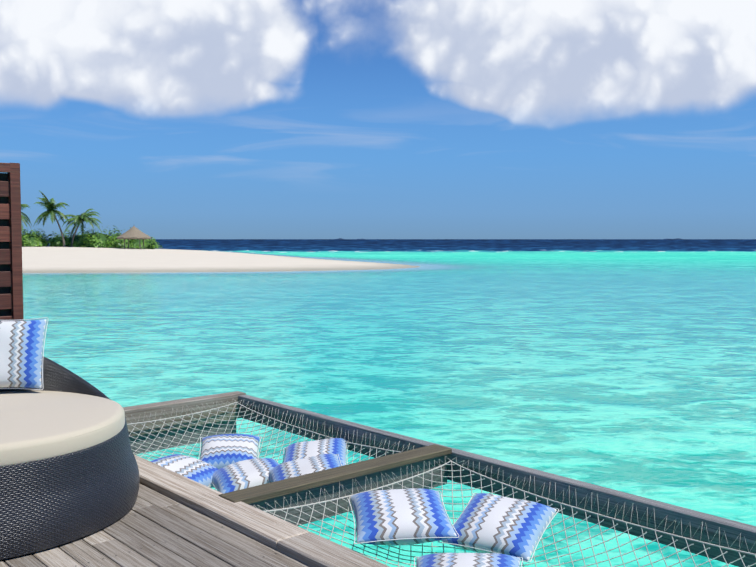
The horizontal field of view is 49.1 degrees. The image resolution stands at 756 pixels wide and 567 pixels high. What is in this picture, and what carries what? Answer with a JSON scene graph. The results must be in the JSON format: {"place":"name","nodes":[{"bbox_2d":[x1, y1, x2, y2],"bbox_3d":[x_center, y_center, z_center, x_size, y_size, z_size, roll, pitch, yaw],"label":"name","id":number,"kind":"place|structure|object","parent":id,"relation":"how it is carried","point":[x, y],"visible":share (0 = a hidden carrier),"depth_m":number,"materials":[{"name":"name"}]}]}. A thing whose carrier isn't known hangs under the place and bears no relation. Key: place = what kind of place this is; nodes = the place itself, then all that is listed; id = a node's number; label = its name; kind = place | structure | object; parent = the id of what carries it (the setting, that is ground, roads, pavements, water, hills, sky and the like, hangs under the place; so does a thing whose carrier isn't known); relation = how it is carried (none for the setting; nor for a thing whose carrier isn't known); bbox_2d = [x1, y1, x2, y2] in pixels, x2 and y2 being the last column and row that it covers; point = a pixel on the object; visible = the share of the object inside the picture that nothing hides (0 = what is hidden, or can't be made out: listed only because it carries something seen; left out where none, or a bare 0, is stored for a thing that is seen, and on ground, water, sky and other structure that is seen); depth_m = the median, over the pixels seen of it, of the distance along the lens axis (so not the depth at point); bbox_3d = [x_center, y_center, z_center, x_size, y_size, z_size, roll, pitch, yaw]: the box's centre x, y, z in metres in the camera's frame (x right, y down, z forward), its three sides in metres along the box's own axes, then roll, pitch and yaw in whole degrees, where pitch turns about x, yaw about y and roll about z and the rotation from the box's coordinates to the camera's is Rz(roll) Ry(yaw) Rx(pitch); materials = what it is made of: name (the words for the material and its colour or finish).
{"place":"outdoors","nodes":[
{"label":"outdoors","id":0,"kind":"place"},
{"bbox_2d":[21,191,101,246],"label":"palm","id":1,"kind":"object","parent":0,"point":[50,210],"depth_m":174.08,"materials":[{"name":"green plant"}]},
{"bbox_2d":[0,483,307,566],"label":"deck","id":2,"kind":"structure","parent":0,"point":[158,524],"depth_m":4.64,"materials":[{"name":"grey wood"}]},
{"bbox_2d":[0,163,23,320],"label":"screen slats","id":3,"kind":"object","parent":2,"relation":"on","point":[11,234],"visible":0.65,"depth_m":7.37,"materials":[{"name":"brown wood"}]},
{"bbox_2d":[0,173,10,315],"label":"screen","id":4,"kind":"object","parent":3,"relation":"attached to","point":[4,245],"visible":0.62,"depth_m":7.38,"materials":[{"name":"black"}]},
{"bbox_2d":[0,356,139,559],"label":"wicker daybed","id":5,"kind":"object","parent":2,"relation":"on","point":[48,503],"visible":0.75,"depth_m":4.70,"materials":[{"name":"black wicker"}]},
{"bbox_2d":[0,317,47,389],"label":"throw pillow","id":6,"kind":"object","parent":5,"relation":"on","point":[21,350],"visible":1,"depth_m":5.92,"materials":[{"name":"fabric"}]},
{"bbox_2d":[0,390,124,466],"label":"daybed cushion","id":7,"kind":"object","parent":5,"relation":"on","point":[35,425],"visible":0.88,"depth_m":5.03,"materials":[{"name":"beige fabric"}]},
{"bbox_2d":[123,391,388,566],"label":"net frame beams","id":8,"kind":"structure","parent":2,"relation":"attached to","point":[300,544],"depth_m":5.30,"materials":[{"name":"grey wood"}]},
{"bbox_2d":[129,395,755,566],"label":"hammock frame","id":9,"kind":"object","parent":2,"relation":"attached to","point":[732,529],"visible":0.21,"depth_m":5.95,"materials":[{"name":"grey wood"}]},
{"bbox_2d":[219,444,451,503],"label":"wooden beam","id":10,"kind":"structure","parent":9,"relation":"attached to","point":[249,495],"depth_m":5.86,"materials":[{"name":"wood"}]},
{"bbox_2d":[125,399,755,566],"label":"rope net","id":11,"kind":"object","parent":9,"relation":"attached to","point":[481,487],"visible":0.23,"depth_m":5.79,"materials":[{"name":"white fabric"}]},
{"bbox_2d":[150,454,217,487],"bbox_3d":[-1.684,1.638,7.095,0.642,0.234,0.642,15,7,22],"label":"pillow","id":12,"kind":"object","parent":11,"relation":"on","point":[197,470],"visible":0.31,"depth_m":7.02,"materials":[{"name":"fabric"}]},
{"bbox_2d":[198,434,260,468],"bbox_3d":[-1.385,1.579,7.687,0.583,0.225,0.583,0,21,-6],"label":"pillow","id":13,"kind":"object","parent":11,"relation":"on","point":[220,451],"visible":0.71,"depth_m":7.59,"materials":[{"name":"fabric"}]},
{"bbox_2d":[211,458,278,493],"bbox_3d":[-1.093,1.648,7.011,0.642,0.211,0.642,-9,8,-21],"label":"pillow","id":14,"kind":"object","parent":11,"relation":"on","point":[243,474],"visible":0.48,"depth_m":6.86,"materials":[{"name":"fabric"}]},
{"bbox_2d":[268,454,341,482],"bbox_3d":[-0.574,1.567,6.682,0.642,0.232,0.642,-12,11,-11],"label":"pillow","id":15,"kind":"object","parent":11,"relation":"on","point":[295,468],"visible":0.5,"depth_m":6.66,"materials":[{"name":"fabric"}]},
{"bbox_2d":[282,438,348,465],"bbox_3d":[-0.563,1.553,7.342,0.622,0.239,0.622,-7,13,1],"label":"pillow","id":16,"kind":"object","parent":11,"relation":"on","point":[300,450],"visible":0.44,"depth_m":7.30,"materials":[{"name":"fabric"}]},
{"bbox_2d":[347,488,458,544],"bbox_3d":[0.149,1.568,5.587,0.682,0.228,0.682,-2,12,-6],"label":"pillow","id":17,"kind":"object","parent":11,"relation":"on","point":[411,516],"visible":1,"depth_m":5.39,"materials":[{"name":"fabric"}]},
{"bbox_2d":[414,553,522,566],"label":"pillow","id":18,"kind":"object","parent":11,"relation":"on","point":[466,560],"visible":1,"depth_m":4.95,"materials":[{"name":"fabric"}]},
{"bbox_2d":[438,493,558,562],"bbox_3d":[0.829,1.645,5.628,0.642,0.237,0.642,4,20,29],"label":"pillow","id":19,"kind":"object","parent":11,"relation":"on","point":[489,523],"visible":0.88,"depth_m":5.49,"materials":[{"name":"fabric"}]},
{"bbox_2d":[22,247,419,272],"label":"sand bank","id":20,"kind":"structure","parent":0,"point":[74,260],"depth_m":99.06,"materials":[{"name":"beige sand"}]},
{"bbox_2d":[22,233,154,248],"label":"bushes","id":21,"kind":"object","parent":20,"relation":"on","point":[101,236],"visible":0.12,"depth_m":176.14,"materials":[{"name":"green plant"}]},
{"bbox_2d":[22,226,162,248],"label":"bushes","id":22,"kind":"object","parent":20,"relation":"on","point":[41,238],"visible":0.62,"depth_m":175.25,"materials":[{"name":"green plant"}]},
{"bbox_2d":[124,239,143,248],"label":"hut posts","id":23,"kind":"object","parent":20,"relation":"on","point":[128,243],"visible":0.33,"depth_m":169.43,"materials":[{"name":"brown wood"}]},
{"bbox_2d":[117,226,150,238],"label":"thatched roof","id":24,"kind":"structure","parent":23,"relation":"on","point":[133,232],"depth_m":167.54,"materials":[{"name":"beige wicker"}]},
{"bbox_2d":[0,0,755,238],"label":"sky","id":25,"kind":"structure","parent":0,"point":[164,119],"materials":[{"name":"blue"}]},
{"bbox_2d":[23,239,755,566],"bbox_3d":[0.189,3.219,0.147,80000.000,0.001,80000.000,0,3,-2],"label":"water","id":26,"kind":"structure","parent":0,"point":[626,365],"depth_m":23.55,"materials":[{"name":"teal liquid"}]},
{"bbox_2d":[22,251,539,281],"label":"shallows","id":27,"kind":"structure","parent":26,"relation":"on","point":[428,267],"depth_m":82.46,"materials":[{"name":"teal liquid"}]},
{"bbox_2d":[333,238,683,239],"bbox_3d":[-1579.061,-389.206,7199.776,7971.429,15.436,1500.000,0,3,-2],"label":"distant islands","id":28,"kind":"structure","parent":26,"relation":"on","point":[364,239],"depth_m":6982.65,"materials":[{"name":"blue"}]}
]}

